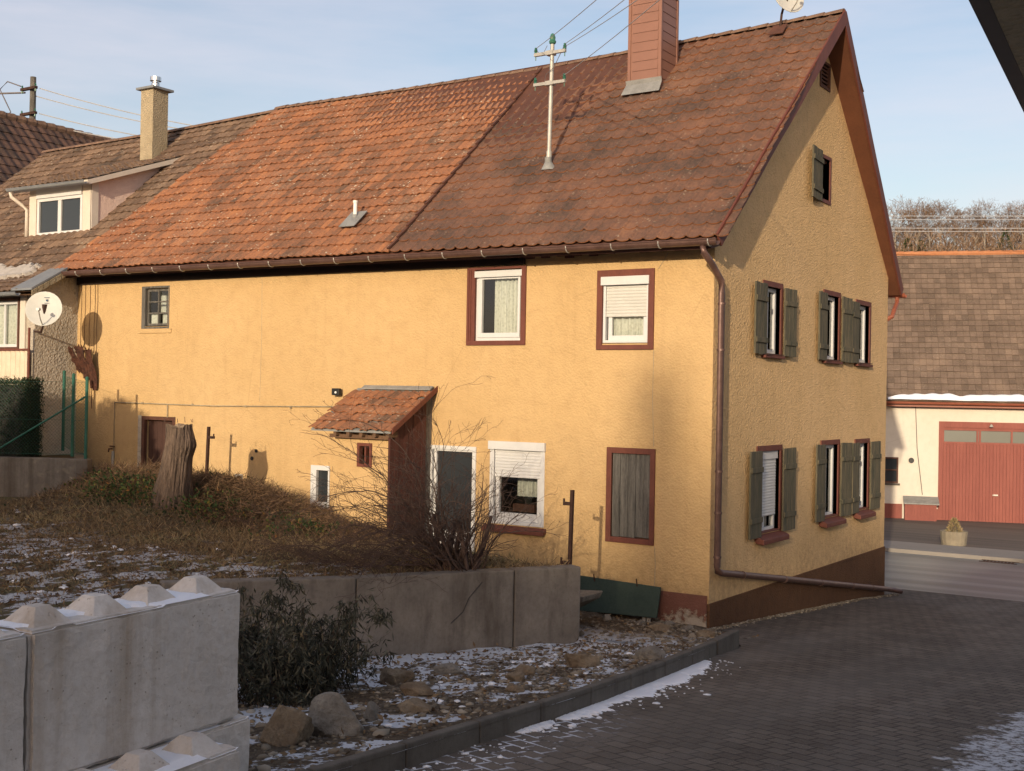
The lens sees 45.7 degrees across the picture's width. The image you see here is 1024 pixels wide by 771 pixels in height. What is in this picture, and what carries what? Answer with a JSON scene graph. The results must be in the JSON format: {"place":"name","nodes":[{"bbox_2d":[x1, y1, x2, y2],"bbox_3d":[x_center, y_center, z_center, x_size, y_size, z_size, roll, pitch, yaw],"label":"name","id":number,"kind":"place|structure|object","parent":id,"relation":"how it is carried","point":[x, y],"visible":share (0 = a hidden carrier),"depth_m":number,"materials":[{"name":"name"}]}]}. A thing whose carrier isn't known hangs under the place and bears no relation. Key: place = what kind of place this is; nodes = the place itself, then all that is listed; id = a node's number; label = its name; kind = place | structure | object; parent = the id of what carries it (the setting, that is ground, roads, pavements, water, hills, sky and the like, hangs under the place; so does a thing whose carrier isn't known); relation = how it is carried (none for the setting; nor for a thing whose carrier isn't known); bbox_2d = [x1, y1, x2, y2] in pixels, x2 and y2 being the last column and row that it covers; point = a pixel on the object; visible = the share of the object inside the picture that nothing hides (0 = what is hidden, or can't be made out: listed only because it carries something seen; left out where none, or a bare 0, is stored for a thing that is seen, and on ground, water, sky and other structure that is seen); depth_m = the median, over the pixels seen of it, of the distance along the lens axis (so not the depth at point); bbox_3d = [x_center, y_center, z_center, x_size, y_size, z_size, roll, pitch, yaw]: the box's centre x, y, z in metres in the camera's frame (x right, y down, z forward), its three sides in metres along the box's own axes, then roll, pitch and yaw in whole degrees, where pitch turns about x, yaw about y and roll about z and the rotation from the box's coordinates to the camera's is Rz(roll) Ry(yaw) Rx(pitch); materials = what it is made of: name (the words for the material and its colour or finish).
{"place":"outdoors","nodes":[
{"label":"outdoors","id":0,"kind":"place"},
{"bbox_2d":[0,629,26,770],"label":"concrete block","id":1,"kind":"object","parent":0,"point":[13,651],"depth_m":6.02,"materials":[{"name":"white concrete"}]},
{"bbox_2d":[39,455,73,457],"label":"bed ground","id":2,"kind":"structure","parent":0,"point":[60,456],"depth_m":23.75,"materials":[{"name":"soil"}]},
{"bbox_2d":[0,375,45,456],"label":"hedge","id":3,"kind":"object","parent":2,"relation":"on","point":[23,412],"visible":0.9,"depth_m":22.57,"materials":[{"name":"green plant"}]},
{"bbox_2d":[0,466,577,619],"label":"garden ground","id":4,"kind":"structure","parent":0,"point":[4,610],"depth_m":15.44,"materials":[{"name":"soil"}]},
{"bbox_2d":[0,453,91,496],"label":"garden wall","id":5,"kind":"structure","parent":4,"relation":"on","point":[23,476],"depth_m":22.23,"materials":[{"name":"grey concrete"}]},
{"bbox_2d":[0,370,88,458],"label":"wire fence","id":6,"kind":"object","parent":5,"relation":"on","point":[71,407],"visible":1,"depth_m":22.32,"materials":[{"name":"green metal"}]},
{"bbox_2d":[0,76,279,454],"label":"house","id":7,"kind":"structure","parent":4,"relation":"on","point":[58,206],"depth_m":26.21,"materials":[{"name":"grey tile"}]},
{"bbox_2d":[0,297,19,348],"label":"window","id":8,"kind":"structure","parent":7,"relation":"in","point":[9,307],"depth_m":24.43,"materials":[{"name":"white plastic"}]},
{"bbox_2d":[25,291,61,332],"bbox_3d":[-9.093,-1.402,23.209,1.176,0.788,0.570,1,0,42],"label":"satellite dish","id":9,"kind":"object","parent":7,"relation":"attached to","point":[43,309],"visible":1,"depth_m":23.09,"materials":[{"name":"grey paint"}]},
{"bbox_2d":[1,511,342,598],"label":"snow","id":10,"kind":"structure","parent":4,"relation":"on","point":[64,586],"depth_m":15.24,"materials":[{"name":"white snow"}]},
{"bbox_2d":[150,417,196,510],"bbox_3d":[-5.468,1.255,19.550,0.779,1.522,0.750,1,0,33],"label":"tree stump","id":11,"kind":"object","parent":4,"relation":"on","point":[175,476],"visible":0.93,"depth_m":19.32,"materials":[{"name":"brown wood"}]},
{"bbox_2d":[4,467,356,542],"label":"weeds","id":12,"kind":"object","parent":4,"relation":"on","point":[122,488],"visible":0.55,"depth_m":19.49,"materials":[{"name":"brown plant"}]},
{"bbox_2d":[15,454,401,546],"bbox_3d":[-5.061,1.868,20.333,7.743,1.432,3.153,1,0,33],"label":"brushwood","id":13,"kind":"object","parent":4,"relation":"on","point":[226,480],"visible":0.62,"depth_m":19.64,"materials":[{"name":"brown plant"}]},
{"bbox_2d":[205,427,214,471],"bbox_3d":[-5.353,1.380,21.474,0.215,1.300,0.060,1,0,33],"label":"gate post","id":14,"kind":"object","parent":4,"relation":"on","point":[208,437],"visible":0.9,"depth_m":21.49,"materials":[{"name":"metal"}]},
{"bbox_2d":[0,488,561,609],"bbox_3d":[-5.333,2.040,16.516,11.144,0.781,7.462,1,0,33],"label":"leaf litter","id":15,"kind":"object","parent":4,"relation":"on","point":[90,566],"visible":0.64,"depth_m":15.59,"materials":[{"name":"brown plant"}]},
{"bbox_2d":[202,376,571,600],"bbox_3d":[-1.561,1.155,14.961,4.411,2.583,4.857,1,0,33],"label":"shrub","id":16,"kind":"object","parent":4,"relation":"on","point":[444,555],"visible":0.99,"depth_m":15.05,"materials":[{"name":"brown plant"}]},
{"bbox_2d":[560,490,574,564],"bbox_3d":[0.742,2.095,16.426,0.189,1.370,0.060,1,0,33],"label":"gate post","id":17,"kind":"object","parent":4,"relation":"on","point":[571,518],"visible":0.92,"depth_m":16.38,"materials":[{"name":"metal"}]},
{"bbox_2d":[237,610,756,770],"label":"planting strip ground","id":18,"kind":"structure","parent":0,"point":[319,756],"depth_m":11.38,"materials":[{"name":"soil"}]},
{"bbox_2d":[73,731,239,770],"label":"concrete block","id":19,"kind":"object","parent":18,"relation":"on","point":[192,751],"depth_m":6.72,"materials":[{"name":"white concrete"}]},
{"bbox_2d":[85,714,249,770],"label":"concrete block","id":20,"kind":"object","parent":18,"relation":"on","point":[235,731],"depth_m":7.45,"materials":[{"name":"white concrete"}]},
{"bbox_2d":[0,575,239,770],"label":"concrete block","id":21,"kind":"object","parent":20,"relation":"on","point":[141,666],"depth_m":6.70,"materials":[{"name":"white concrete"}]},
{"bbox_2d":[259,704,313,746],"bbox_3d":[-1.606,2.523,8.841,0.350,0.419,0.337,1,0,-43],"label":"boulder","id":22,"kind":"object","parent":18,"relation":"on","point":[284,726],"visible":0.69,"depth_m":8.75,"materials":[{"name":"stone"}]},
{"bbox_2d":[235,570,398,708],"bbox_3d":[-2.188,2.456,11.309,2.287,1.343,2.008,1,0,-21],"label":"shrub","id":23,"kind":"object","parent":18,"relation":"on","point":[312,670],"visible":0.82,"depth_m":10.92,"materials":[{"name":"green plant"}]},
{"bbox_2d":[308,692,364,736],"bbox_3d":[-1.320,2.570,9.180,0.418,0.496,0.324,1,0,11],"label":"boulder","id":24,"kind":"object","parent":18,"relation":"on","point":[330,714],"visible":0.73,"depth_m":9.09,"materials":[{"name":"grey stone"}]},
{"bbox_2d":[160,564,580,657],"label":"retaining wall","id":25,"kind":"structure","parent":18,"relation":"on","point":[506,607],"depth_m":14.81,"materials":[{"name":"concrete"}]},
{"bbox_2d":[363,701,378,721],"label":"boulder","id":26,"kind":"object","parent":18,"relation":"on","point":[371,712],"visible":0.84,"depth_m":9.72,"materials":[{"name":"grey stone"}]},
{"bbox_2d":[379,668,414,684],"bbox_3d":[-1.196,2.984,12.282,0.436,0.237,0.229,1,0,33],"label":"boulder","id":27,"kind":"object","parent":18,"relation":"on","point":[387,675],"visible":0.65,"depth_m":12.20,"materials":[{"name":"stone"}]},
{"bbox_2d":[397,697,431,713],"bbox_3d":[-0.829,2.692,10.094,0.352,0.171,0.244,1,0,31],"label":"boulder","id":28,"kind":"object","parent":18,"relation":"on","point":[413,705],"visible":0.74,"depth_m":10.03,"materials":[{"name":"stone"}]},
{"bbox_2d":[400,681,434,696],"bbox_3d":[-0.857,2.811,11.123,0.390,0.172,0.237,1,0,31],"label":"boulder","id":29,"kind":"object","parent":18,"relation":"on","point":[416,688],"visible":0.79,"depth_m":11.03,"materials":[{"name":"stone"}]},
{"bbox_2d":[263,644,632,726],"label":"snow","id":30,"kind":"structure","parent":18,"relation":"on","point":[456,701],"depth_m":12.19,"materials":[{"name":"white snow"}]},
{"bbox_2d":[433,663,463,674],"bbox_3d":[-0.657,2.983,12.641,0.339,0.188,0.183,1,0,-5],"label":"boulder","id":31,"kind":"object","parent":18,"relation":"on","point":[446,668],"visible":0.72,"depth_m":12.59,"materials":[{"name":"grey stone"}]},
{"bbox_2d":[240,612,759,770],"bbox_3d":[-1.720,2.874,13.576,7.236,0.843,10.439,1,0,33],"label":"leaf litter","id":32,"kind":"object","parent":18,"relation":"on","point":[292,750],"visible":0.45,"depth_m":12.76,"materials":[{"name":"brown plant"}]},
{"bbox_2d":[505,670,524,681],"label":"boulder","id":33,"kind":"object","parent":18,"relation":"on","point":[518,676],"visible":0.88,"depth_m":11.95,"materials":[{"name":"stone"}]},
{"bbox_2d":[505,683,524,692],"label":"boulder","id":34,"kind":"object","parent":18,"relation":"on","point":[512,688],"visible":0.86,"depth_m":11.09,"materials":[{"name":"stone"}]},
{"bbox_2d":[515,664,534,675],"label":"boulder","id":35,"kind":"object","parent":18,"relation":"on","point":[526,669],"visible":0.62,"depth_m":12.38,"materials":[{"name":"stone"}]},
{"bbox_2d":[564,653,600,667],"bbox_3d":[0.749,2.950,12.899,0.390,0.232,0.242,1,0,-1],"label":"boulder","id":36,"kind":"object","parent":18,"relation":"on","point":[577,660],"visible":0.72,"depth_m":12.82,"materials":[{"name":"stone"}]},
{"bbox_2d":[580,590,602,606],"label":"stone slab","id":37,"kind":"structure","parent":18,"relation":"on","point":[587,596],"depth_m":16.79,"materials":[{"name":"grey stone"}]},
{"bbox_2d":[580,574,660,621],"bbox_3d":[1.491,3.124,17.609,1.420,0.713,0.147,1,0,33],"label":"board","id":38,"kind":"object","parent":18,"relation":"on","point":[628,598],"visible":0.7,"depth_m":17.52,"materials":[{"name":"wood"}]},
{"bbox_2d":[635,645,665,659],"bbox_3d":[1.523,2.987,13.427,0.352,0.231,0.215,1,0,15],"label":"boulder","id":39,"kind":"object","parent":18,"relation":"on","point":[653,652],"visible":0.69,"depth_m":13.36,"materials":[{"name":"grey stone"}]},
{"bbox_2d":[646,623,671,630],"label":"boulder","id":40,"kind":"object","parent":18,"relation":"on","point":[660,627],"visible":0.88,"depth_m":16.44,"materials":[{"name":"stone"}]},
{"bbox_2d":[696,630,715,636],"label":"boulder","id":41,"kind":"object","parent":18,"relation":"on","point":[701,633],"visible":0.59,"depth_m":16.02,"materials":[{"name":"stone"}]},
{"bbox_2d":[0,0,1023,250],"label":"sky","id":42,"kind":"structure","parent":0,"point":[946,119],"materials":[{"name":"blue"}]},
{"bbox_2d":[399,589,1023,770],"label":"drive","id":43,"kind":"structure","parent":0,"point":[909,680],"depth_m":11.55,"materials":[{"name":"grey concrete"}]},
{"bbox_2d":[298,629,738,770],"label":"kerb","id":44,"kind":"structure","parent":43,"relation":"on","point":[424,750],"depth_m":9.72,"materials":[{"name":"concrete"}]},
{"bbox_2d":[396,660,740,770],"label":"snow","id":45,"kind":"structure","parent":43,"relation":"on","point":[501,756],"depth_m":10.08,"materials":[{"name":"white snow"}]},
{"bbox_2d":[514,660,711,733],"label":"snow","id":46,"kind":"structure","parent":43,"relation":"on","point":[643,691],"depth_m":11.54,"materials":[{"name":"white snow"}]},
{"bbox_2d":[969,0,1023,111],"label":"house","id":47,"kind":"structure","parent":43,"relation":"on","point":[1001,22],"depth_m":2.92,"materials":[{"name":"brown wood"}]},
{"bbox_2d":[703,593,899,630],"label":"gravel","id":48,"kind":"structure","parent":0,"point":[793,612],"depth_m":19.71,"materials":[{"name":"gravel"}]},
{"bbox_2d":[884,498,1023,550],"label":"yard","id":49,"kind":"structure","parent":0,"point":[999,535],"depth_m":36.58,"materials":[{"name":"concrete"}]},
{"bbox_2d":[903,496,939,520],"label":"storage bin","id":50,"kind":"object","parent":49,"relation":"on","point":[920,508],"visible":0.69,"depth_m":40.09,"materials":[{"name":"red plastic"}]},
{"bbox_2d":[884,250,1023,522],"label":"garage","id":51,"kind":"structure","parent":49,"relation":"on","point":[955,388],"depth_m":40.81,"materials":[{"name":"brown tile"}]},
{"bbox_2d":[885,457,899,484],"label":"window","id":52,"kind":"structure","parent":51,"relation":"in","point":[891,463],"depth_m":40.87,"materials":[{"name":"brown wood"}]},
{"bbox_2d":[938,421,1023,522],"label":"door","id":53,"kind":"structure","parent":51,"relation":"in","point":[971,439],"depth_m":40.12,"materials":[{"name":"red wood"}]},
{"bbox_2d":[940,517,967,545],"bbox_3d":[12.167,3.996,33.418,0.740,0.776,0.740,1,0,33],"label":"planter","id":54,"kind":"object","parent":49,"relation":"on","point":[958,535],"visible":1,"depth_m":33.20,"materials":[{"name":"beige concrete"}]},
{"bbox_2d":[884,540,1023,562],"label":"pavement","id":55,"kind":"structure","parent":0,"point":[953,551],"depth_m":31.89,"materials":[{"name":"grey concrete"}]},
{"bbox_2d":[885,552,1023,601],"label":"street","id":56,"kind":"structure","parent":0,"point":[951,575],"depth_m":27.99,"materials":[{"name":"grey asphalt"}]},
{"bbox_2d":[981,559,1018,564],"bbox_3d":[12.263,4.442,30.564,0.900,0.015,0.345,1,0,33],"label":"drain grate","id":57,"kind":"object","parent":56,"relation":"on","point":[995,561],"visible":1,"depth_m":30.55,"materials":[{"name":"metal"}]},
{"bbox_2d":[889,219,1023,219],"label":"power line","id":58,"kind":"object","parent":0,"point":[956,219],"visible":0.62,"depth_m":42.54,"materials":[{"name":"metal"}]},
{"bbox_2d":[892,231,1023,231],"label":"power line","id":59,"kind":"object","parent":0,"point":[957,231],"visible":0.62,"depth_m":42.57,"materials":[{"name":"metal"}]},
{"bbox_2d":[929,228,1023,228],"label":"power line","id":60,"kind":"object","parent":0,"point":[976,228],"visible":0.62,"depth_m":42.35,"materials":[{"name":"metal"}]},
{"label":"hill","id":61,"kind":"structure","parent":0,"visible":0},
{"bbox_2d":[889,206,920,251],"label":"bare tree","id":62,"kind":"object","parent":61,"relation":"on","point":[910,209],"visible":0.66,"depth_m":203.71,"materials":[{"name":"brown plant"}]},
{"bbox_2d":[887,195,931,248],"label":"bare tree","id":63,"kind":"object","parent":61,"relation":"on","point":[910,203],"visible":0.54,"depth_m":206.81,"materials":[{"name":"brown plant"}]},
{"bbox_2d":[900,199,949,248],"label":"bare tree","id":64,"kind":"object","parent":61,"relation":"on","point":[913,212],"visible":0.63,"depth_m":203.74,"materials":[{"name":"brown plant"}]},
{"bbox_2d":[905,208,947,246],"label":"bare tree","id":65,"kind":"object","parent":61,"relation":"on","point":[929,213],"visible":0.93,"depth_m":199.78,"materials":[{"name":"plant"}]},
{"bbox_2d":[910,220,962,247],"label":"bare tree","id":66,"kind":"object","parent":61,"relation":"on","point":[931,229],"visible":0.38,"depth_m":215.84,"materials":[{"name":"brown plant"}]},
{"bbox_2d":[917,198,962,250],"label":"bare tree","id":67,"kind":"object","parent":61,"relation":"on","point":[941,208],"visible":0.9,"depth_m":201.22,"materials":[{"name":"brown plant"}]},
{"bbox_2d":[918,207,988,247],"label":"bare tree","id":68,"kind":"object","parent":61,"relation":"on","point":[958,217],"visible":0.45,"depth_m":205.81,"materials":[{"name":"plant"}]},
{"bbox_2d":[892,223,1023,251],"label":"undergrowth","id":69,"kind":"object","parent":61,"relation":"on","point":[949,247],"visible":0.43,"depth_m":197.89,"materials":[{"name":"brown plant"}]},
{"bbox_2d":[944,211,992,249],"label":"bare tree","id":70,"kind":"object","parent":61,"relation":"on","point":[959,222],"visible":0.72,"depth_m":199.56,"materials":[{"name":"plant"}]},
{"bbox_2d":[943,209,993,246],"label":"bare tree","id":71,"kind":"object","parent":61,"relation":"on","point":[959,225],"visible":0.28,"depth_m":217.44,"materials":[{"name":"brown plant"}]},
{"bbox_2d":[948,215,989,243],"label":"bare tree","id":72,"kind":"object","parent":61,"relation":"on","point":[967,229],"visible":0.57,"depth_m":202.30,"materials":[{"name":"brown plant"}]},
{"bbox_2d":[962,197,1011,249],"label":"bare tree","id":73,"kind":"object","parent":61,"relation":"on","point":[979,208],"visible":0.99,"depth_m":195.10,"materials":[{"name":"plant"}]},
{"bbox_2d":[955,216,1023,246],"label":"bare tree","id":74,"kind":"object","parent":61,"relation":"on","point":[993,230],"visible":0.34,"depth_m":218.34,"materials":[{"name":"brown plant"}]},
{"bbox_2d":[976,210,1023,248],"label":"bare tree","id":75,"kind":"object","parent":61,"relation":"on","point":[1004,216],"visible":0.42,"depth_m":204.15,"materials":[{"name":"brown plant"}]},
{"bbox_2d":[979,211,1023,248],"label":"bare tree","id":76,"kind":"object","parent":61,"relation":"on","point":[1010,217],"visible":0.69,"depth_m":198.18,"materials":[{"name":"plant"}]},
{"bbox_2d":[997,230,1014,249],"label":"fir tree","id":77,"kind":"object","parent":61,"relation":"on","point":[1008,237],"visible":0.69,"depth_m":196.59,"materials":[{"name":"green plant"}]},
{"bbox_2d":[995,199,1023,248],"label":"bare tree","id":78,"kind":"object","parent":61,"relation":"on","point":[1018,211],"visible":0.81,"depth_m":199.13,"materials":[{"name":"plant"}]},
{"bbox_2d":[1005,202,1023,227],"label":"bare tree","id":79,"kind":"object","parent":61,"relation":"on","point":[1016,214],"visible":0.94,"depth_m":195.63,"materials":[{"name":"brown plant"}]},
{"label":"ground","id":80,"kind":"structure","parent":0,"visible":0},
{"bbox_2d":[0,111,110,184],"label":"house","id":81,"kind":"structure","parent":80,"relation":"on","point":[24,141],"depth_m":36.58,"materials":[{"name":"red tile"}]},
{"bbox_2d":[0,76,37,118],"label":"power mast","id":82,"kind":"object","parent":81,"relation":"attached to","point":[32,112],"visible":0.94,"depth_m":38.49,"materials":[{"name":"metal"}]},
{"bbox_2d":[39,113,134,134],"bbox_3d":[-11.942,-8.035,38.321,6.035,1.048,0.032,1,0,1],"label":"power line","id":83,"kind":"object","parent":82,"relation":"attached to","point":[85,124],"visible":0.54,"depth_m":38.34,"materials":[{"name":"metal"}]},
{"bbox_2d":[36,96,175,128],"bbox_3d":[-12.112,-8.547,38.408,6.427,1.330,0.032,1,0,4],"label":"power line","id":84,"kind":"object","parent":82,"relation":"attached to","point":[94,111],"visible":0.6,"depth_m":38.48,"materials":[{"name":"metal"}]},
{"bbox_2d":[40,88,191,125],"bbox_3d":[-11.924,-8.695,38.273,6.053,1.328,0.032,1,0,2],"label":"power line","id":85,"kind":"object","parent":82,"relation":"attached to","point":[107,107],"visible":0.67,"depth_m":38.30,"materials":[{"name":"metal"}]},
{"bbox_2d":[54,0,906,627],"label":"house","id":86,"kind":"structure","parent":80,"relation":"on","point":[654,302],"depth_m":20.03,"materials":[{"name":"yellow paint"}]},
{"bbox_2d":[68,344,96,408],"bbox_3d":[-8.577,-0.185,24.266,0.576,1.286,0.386,1,0,33],"label":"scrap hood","id":87,"kind":"object","parent":86,"relation":"attached to","point":[85,367],"visible":0.98,"depth_m":24.24,"materials":[{"name":"metal"}]},
{"bbox_2d":[138,285,170,332],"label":"window","id":88,"kind":"structure","parent":86,"relation":"in","point":[158,299],"depth_m":23.56,"materials":[{"name":"grey glass"}]},
{"bbox_2d":[137,415,175,467],"bbox_3d":[-6.802,1.245,23.369,1.050,1.320,0.142,1,0,33],"label":"door","id":89,"kind":"structure","parent":86,"relation":"in","point":[157,427],"depth_m":23.51,"materials":[{"name":"brown wood"}]},
{"bbox_2d":[310,465,329,507],"bbox_3d":[-3.306,1.759,21.016,0.430,0.750,0.070,1,0,33],"label":"window","id":90,"kind":"structure","parent":86,"relation":"in","point":[319,471],"depth_m":21.04,"materials":[{"name":"white paint"}]},
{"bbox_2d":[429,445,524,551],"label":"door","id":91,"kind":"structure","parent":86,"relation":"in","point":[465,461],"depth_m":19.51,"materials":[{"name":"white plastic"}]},
{"bbox_2d":[466,265,526,344],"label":"window","id":92,"kind":"structure","parent":86,"relation":"in","point":[496,299],"depth_m":19.14,"materials":[{"name":"white paint"}]},
{"bbox_2d":[482,441,545,535],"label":"window","id":93,"kind":"structure","parent":86,"relation":"in","point":[504,455],"depth_m":18.83,"materials":[{"name":"white plastic"}]},
{"bbox_2d":[533,33,566,169],"bbox_3d":[0.626,-4.677,20.025,0.625,2.270,0.257,1,0,33],"label":"power mast","id":94,"kind":"object","parent":86,"relation":"attached to","point":[551,53],"visible":0.99,"depth_m":19.98,"materials":[{"name":"metal"}]},
{"bbox_2d":[566,0,636,45],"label":"power line","id":95,"kind":"object","parent":94,"relation":"attached to","point":[603,22],"visible":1,"depth_m":16.63,"materials":[{"name":"metal"}]},
{"bbox_2d":[564,0,658,74],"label":"power line","id":96,"kind":"object","parent":94,"relation":"attached to","point":[615,35],"visible":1,"depth_m":15.98,"materials":[{"name":"metal"}]},
{"bbox_2d":[596,268,654,349],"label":"window","id":97,"kind":"structure","parent":86,"relation":"in","point":[625,297],"depth_m":17.82,"materials":[{"name":"white paint"}]},
{"bbox_2d":[605,447,655,545],"bbox_3d":[1.728,1.605,17.701,0.790,1.390,0.060,1,0,33],"label":"window","id":98,"kind":"structure","parent":86,"relation":"in","point":[631,499],"depth_m":17.70,"materials":[{"name":"red paint"}]},
{"bbox_2d":[748,444,796,544],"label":"window","id":99,"kind":"structure","parent":86,"relation":"in","point":[762,465],"depth_m":19.02,"materials":[{"name":"red paint"}]},
{"bbox_2d":[754,280,797,358],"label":"window","id":100,"kind":"structure","parent":86,"relation":"in","point":[765,325],"depth_m":19.15,"materials":[{"name":"red paint"}]},
{"bbox_2d":[776,0,803,25],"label":"satellite dish","id":101,"kind":"object","parent":86,"relation":"on","point":[792,5],"visible":1,"depth_m":20.65,"materials":[{"name":"grey paint"}]},
{"bbox_2d":[812,144,831,204],"bbox_3d":[5.174,-3.545,20.612,0.249,0.868,1.202,1,0,28],"label":"window","id":102,"kind":"structure","parent":86,"relation":"in","point":[818,158],"depth_m":20.37,"materials":[{"name":"red paint"}]},
{"bbox_2d":[820,61,830,91],"bbox_3d":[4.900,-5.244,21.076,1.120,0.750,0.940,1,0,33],"label":"attic vent","id":103,"kind":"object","parent":86,"relation":"in","point":[825,73],"depth_m":20.90,"materials":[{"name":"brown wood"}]},
{"bbox_2d":[815,439,852,527],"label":"window","id":104,"kind":"structure","parent":86,"relation":"in","point":[824,504],"depth_m":21.57,"materials":[{"name":"red paint"}]},
{"bbox_2d":[818,289,853,363],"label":"window","id":105,"kind":"structure","parent":86,"relation":"in","point":[826,345],"depth_m":21.53,"materials":[{"name":"red paint"}]},
{"bbox_2d":[852,299,872,366],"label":"window","id":106,"kind":"structure","parent":86,"relation":"in","point":[860,311],"depth_m":22.88,"materials":[{"name":"red paint"}]},
{"bbox_2d":[851,438,881,519],"bbox_3d":[6.582,1.734,22.817,0.310,1.473,1.673,1,0,33],"label":"window","id":107,"kind":"structure","parent":86,"relation":"in","point":[873,456],"depth_m":23.05,"materials":[{"name":"red paint"}]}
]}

